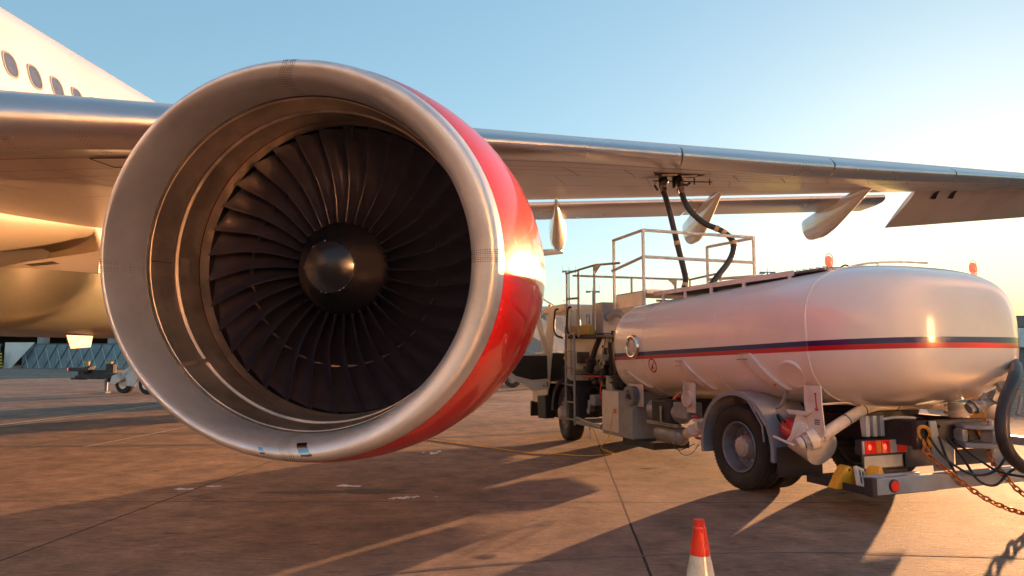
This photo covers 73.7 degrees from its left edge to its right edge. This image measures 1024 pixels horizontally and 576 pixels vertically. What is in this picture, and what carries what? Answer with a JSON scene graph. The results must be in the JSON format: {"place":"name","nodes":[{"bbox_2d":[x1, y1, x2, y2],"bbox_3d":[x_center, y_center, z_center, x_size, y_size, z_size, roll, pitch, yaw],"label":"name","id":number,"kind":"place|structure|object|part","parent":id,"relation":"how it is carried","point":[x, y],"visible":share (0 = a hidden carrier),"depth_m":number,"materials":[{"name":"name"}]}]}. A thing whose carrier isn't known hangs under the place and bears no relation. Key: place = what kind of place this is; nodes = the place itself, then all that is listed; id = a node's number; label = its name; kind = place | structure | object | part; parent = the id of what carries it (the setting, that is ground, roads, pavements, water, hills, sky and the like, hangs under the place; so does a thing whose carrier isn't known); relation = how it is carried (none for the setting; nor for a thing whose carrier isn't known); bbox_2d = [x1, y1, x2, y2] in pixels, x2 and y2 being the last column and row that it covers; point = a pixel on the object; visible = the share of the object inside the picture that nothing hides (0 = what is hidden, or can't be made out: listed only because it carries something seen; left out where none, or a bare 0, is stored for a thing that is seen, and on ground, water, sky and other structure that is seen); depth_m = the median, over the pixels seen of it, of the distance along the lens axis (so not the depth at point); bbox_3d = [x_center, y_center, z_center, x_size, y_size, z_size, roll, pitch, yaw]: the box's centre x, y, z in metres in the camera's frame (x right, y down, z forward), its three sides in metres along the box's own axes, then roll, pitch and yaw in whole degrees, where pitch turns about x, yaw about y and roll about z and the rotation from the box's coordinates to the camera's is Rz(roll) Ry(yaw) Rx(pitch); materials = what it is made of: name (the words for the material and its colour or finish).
{"place":"outdoors","nodes":[
{"label":"outdoors","id":0,"kind":"place"},
{"bbox_2d":[0,336,116,363],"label":"terminal building","id":1,"kind":"structure","parent":0,"point":[39,340],"depth_m":107.69,"materials":[{"name":"concrete"}]},
{"bbox_2d":[0,364,1023,575],"bbox_3d":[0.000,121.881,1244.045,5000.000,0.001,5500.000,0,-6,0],"label":"apron ground","id":2,"kind":"structure","parent":0,"point":[99,511],"depth_m":7.06,"materials":[{"name":"concrete"}]},
{"bbox_2d":[0,351,1,367],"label":"striped marker","id":3,"kind":"object","parent":2,"relation":"on","point":[0,359],"visible":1,"depth_m":75.94,"materials":[{"name":"yellow rubber"}]},
{"bbox_2d":[40,376,74,376],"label":"painted line","id":4,"kind":"object","parent":2,"relation":"on","point":[57,376],"depth_m":48.65,"materials":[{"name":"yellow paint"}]},
{"bbox_2d":[0,342,128,367],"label":"screen fence","id":5,"kind":"object","parent":2,"relation":"on","point":[97,355],"visible":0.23,"depth_m":77.24,"materials":[{"name":"blue metal"}]},
{"bbox_2d":[0,405,155,424],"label":"painted line","id":6,"kind":"object","parent":2,"relation":"on","point":[75,415],"depth_m":17.80,"materials":[{"name":"yellow paint"}]},
{"bbox_2d":[1,406,158,426],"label":"painted line","id":7,"kind":"object","parent":2,"relation":"on","point":[73,417],"depth_m":17.24,"materials":[{"name":"white paint"}]},
{"bbox_2d":[67,362,149,393],"bbox_3d":[-16.561,3.742,28.729,5.840,1.280,1.690,-2,-6,20],"label":"cargo transporter","id":8,"kind":"object","parent":2,"relation":"on","point":[124,380],"visible":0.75,"depth_m":28.10,"materials":[{"name":"paint"}]},
{"bbox_2d":[84,427,184,446],"bbox_3d":[-7.150,3.046,14.926,0.050,0.001,6.320,0,-6,5],"label":"painted line","id":9,"kind":"object","parent":2,"relation":"on","point":[132,437],"visible":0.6,"depth_m":13.11,"materials":[{"name":"white paint"}]},
{"bbox_2d":[1,427,594,446],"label":"tyre mark","id":10,"kind":"object","parent":2,"relation":"on","point":[219,444],"visible":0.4,"depth_m":12.10,"materials":[{"name":"rubber"}]},
{"bbox_2d":[177,451,440,498],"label":"white spill marks","id":11,"kind":"object","parent":2,"relation":"on","point":[431,453],"visible":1,"depth_m":8.14,"materials":[{"name":"paint"}]},
{"bbox_2d":[92,418,558,433],"bbox_3d":[-1.739,3.153,16.020,15.135,0.001,2.165,3,-6,-26],"label":"tyre mark","id":12,"kind":"object","parent":2,"relation":"on","point":[452,426],"visible":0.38,"depth_m":15.31,"materials":[{"name":"rubber"}]},
{"bbox_2d":[258,468,649,557],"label":"oil stain marks","id":13,"kind":"object","parent":2,"relation":"on","point":[365,491],"visible":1,"depth_m":7.96},
{"bbox_2d":[0,7,1023,462],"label":"airliner","id":14,"kind":"object","parent":2,"relation":"on","point":[308,261],"visible":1,"depth_m":6.03,"materials":[{"name":"white paint"}]},
{"bbox_2d":[2,50,18,78],"bbox_3d":[-7.827,-3.482,10.645,0.153,0.430,0.290,0,-6,5],"label":"cabin window","id":15,"kind":"structure","parent":14,"relation":"in","point":[10,64],"depth_m":10.64,"materials":[{"name":"grey glass"}]},
{"bbox_2d":[27,64,42,90],"bbox_3d":[-7.789,-3.441,11.139,0.154,0.430,0.290,0,-6,5],"label":"cabin window","id":16,"kind":"structure","parent":14,"relation":"in","point":[34,75],"depth_m":11.14,"materials":[{"name":"grey glass"}]},
{"bbox_2d":[50,76,64,94],"bbox_3d":[-7.751,-3.399,11.633,0.155,0.430,0.290,0,-6,5],"label":"cabin window","id":17,"kind":"structure","parent":14,"relation":"in","point":[57,88],"depth_m":11.63,"materials":[{"name":"grey glass"}]},
{"bbox_2d":[71,87,82,96],"bbox_3d":[-7.714,-3.357,12.127,0.156,0.430,0.290,0,-6,5],"label":"cabin window","id":18,"kind":"structure","parent":14,"relation":"in","point":[75,92],"depth_m":12.12,"materials":[{"name":"grey glass"}]},
{"bbox_2d":[65,335,92,348],"bbox_3d":[-8.994,1.124,14.176,0.030,0.289,0.794,0,-6,5],"label":"open access door","id":19,"kind":"structure","parent":14,"relation":"in","point":[74,341],"depth_m":14.15,"materials":[{"name":"paint"}]},
{"bbox_2d":[654,177,688,287],"bbox_3d":[2.832,-1.001,11.989,0.266,2.295,1.152,1,-6,-11],"label":"fuel hose","id":20,"kind":"object","parent":14,"relation":"hanging from","point":[663,182],"visible":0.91,"depth_m":11.91,"materials":[{"name":"black rubber"}]},
{"bbox_2d":[672,176,736,282],"bbox_3d":[3.428,-1.014,12.022,0.736,2.261,1.209,1,-6,-14],"label":"fuel hose","id":21,"kind":"object","parent":14,"relation":"hanging from","point":[678,182],"visible":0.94,"depth_m":11.96,"materials":[{"name":"black rubber"}]},
{"bbox_2d":[428,412,612,455],"bbox_3d":[-0.935,2.456,12.310,5.888,0.682,0.704,-4,-7,33],"label":"bonding cable","id":22,"kind":"object","parent":2,"relation":"on","point":[544,453],"visible":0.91,"depth_m":11.02,"materials":[{"name":"black rubber"}]},
{"bbox_2d":[525,306,609,353],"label":"concourse building","id":23,"kind":"structure","parent":2,"relation":"on","point":[535,346],"depth_m":164.38,"materials":[{"name":"concrete"}]},
{"bbox_2d":[562,268,575,303],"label":"light mast","id":24,"kind":"object","parent":2,"relation":"on","point":[568,283],"visible":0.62,"depth_m":170.79,"materials":[{"name":"grey metal"}]},
{"bbox_2d":[586,286,599,303],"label":"light mast","id":25,"kind":"object","parent":2,"relation":"on","point":[592,293],"visible":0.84,"depth_m":170.48,"materials":[{"name":"grey metal"}]},
{"bbox_2d":[365,552,1023,575],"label":"tyre mark","id":26,"kind":"object","parent":2,"relation":"on","point":[678,554],"visible":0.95,"depth_m":5.41,"materials":[{"name":"rubber"}]},
{"bbox_2d":[686,518,714,575],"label":"traffic cone","id":27,"kind":"object","parent":2,"relation":"on","point":[700,562],"visible":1,"depth_m":3.48,"materials":[{"name":"orange plastic"}]},
{"bbox_2d":[509,228,1023,496],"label":"fuel truck","id":28,"kind":"object","parent":2,"relation":"on","point":[782,379],"visible":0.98,"depth_m":7.60,"materials":[{"name":"white paint"}]},
{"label":"driver door","id":29,"kind":"part","parent":28,"relation":"part of","materials":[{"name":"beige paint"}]},
{"bbox_2d":[828,464,855,488],"bbox_3d":[3.347,1.886,6.840,0.338,0.218,0.143,1,-6,-12],"label":"wheel chock","id":30,"kind":"object","parent":28,"relation":"in","point":[843,473],"visible":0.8,"depth_m":6.79,"materials":[{"name":"yellow paint"}]},
{"bbox_2d":[853,466,864,486],"bbox_3d":[3.432,1.876,6.721,0.110,0.230,0.046,25,-41,-17],"label":"slotted chock","id":31,"kind":"object","parent":28,"relation":"in","point":[859,472],"visible":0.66,"depth_m":6.71,"materials":[{"name":"white paint"}]},
{"bbox_2d":[865,465,883,477],"bbox_3d":[3.616,1.883,6.808,0.338,0.218,0.130,5,-7,-40],"label":"wheel chock","id":32,"kind":"object","parent":28,"relation":"in","point":[871,470],"visible":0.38,"depth_m":6.77,"materials":[{"name":"yellow paint"}]},
{"bbox_2d":[917,425,1023,514],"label":"safety chain","id":33,"kind":"object","parent":28,"relation":"hanging from","point":[954,476],"visible":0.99,"depth_m":6.64,"materials":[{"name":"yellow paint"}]},
{"bbox_2d":[928,430,1023,486],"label":"cables","id":34,"kind":"object","parent":28,"relation":"hanging from","point":[987,436],"visible":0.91,"depth_m":6.65,"materials":[{"name":"black rubber"}]},
{"bbox_2d":[964,359,1023,473],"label":"delivery hose","id":35,"kind":"object","parent":28,"relation":"attached to","point":[1004,395],"visible":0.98,"depth_m":6.28,"materials":[{"name":"black rubber"}]},
{"bbox_2d":[976,422,1023,496],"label":"safety chain","id":36,"kind":"object","parent":28,"relation":"hanging from","point":[1008,480],"visible":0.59,"depth_m":6.84,"materials":[{"name":"yellow paint"}]},
{"bbox_2d":[1018,328,1023,363],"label":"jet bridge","id":37,"kind":"structure","parent":2,"relation":"on","point":[1021,343],"depth_m":73.91,"materials":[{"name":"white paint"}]},
{"bbox_2d":[0,0,1023,314],"label":"sky","id":38,"kind":"structure","parent":0,"point":[927,82],"materials":[{"name":"blue"}]},
{"bbox_2d":[504,298,564,387],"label":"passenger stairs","id":39,"kind":"structure","parent":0,"point":[559,345],"depth_m":32.43,"materials":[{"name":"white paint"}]},
{"bbox_2d":[546,315,565,352],"bbox_3d":[3.300,3.398,40.863,2.700,4.300,2.000,0,-6,0],"label":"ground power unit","id":40,"kind":"object","parent":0,"point":[560,322],"depth_m":39.99,"materials":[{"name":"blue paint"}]},
{"bbox_2d":[759,266,775,273],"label":"light mast","id":41,"kind":"object","parent":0,"point":[767,272],"visible":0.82,"depth_m":150.87,"materials":[{"name":"grey metal"}]},
{"bbox_2d":[1016,315,1023,367],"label":"gate building","id":42,"kind":"structure","parent":0,"point":[1020,321],"depth_m":78.00,"materials":[{"name":"concrete"}]}
]}

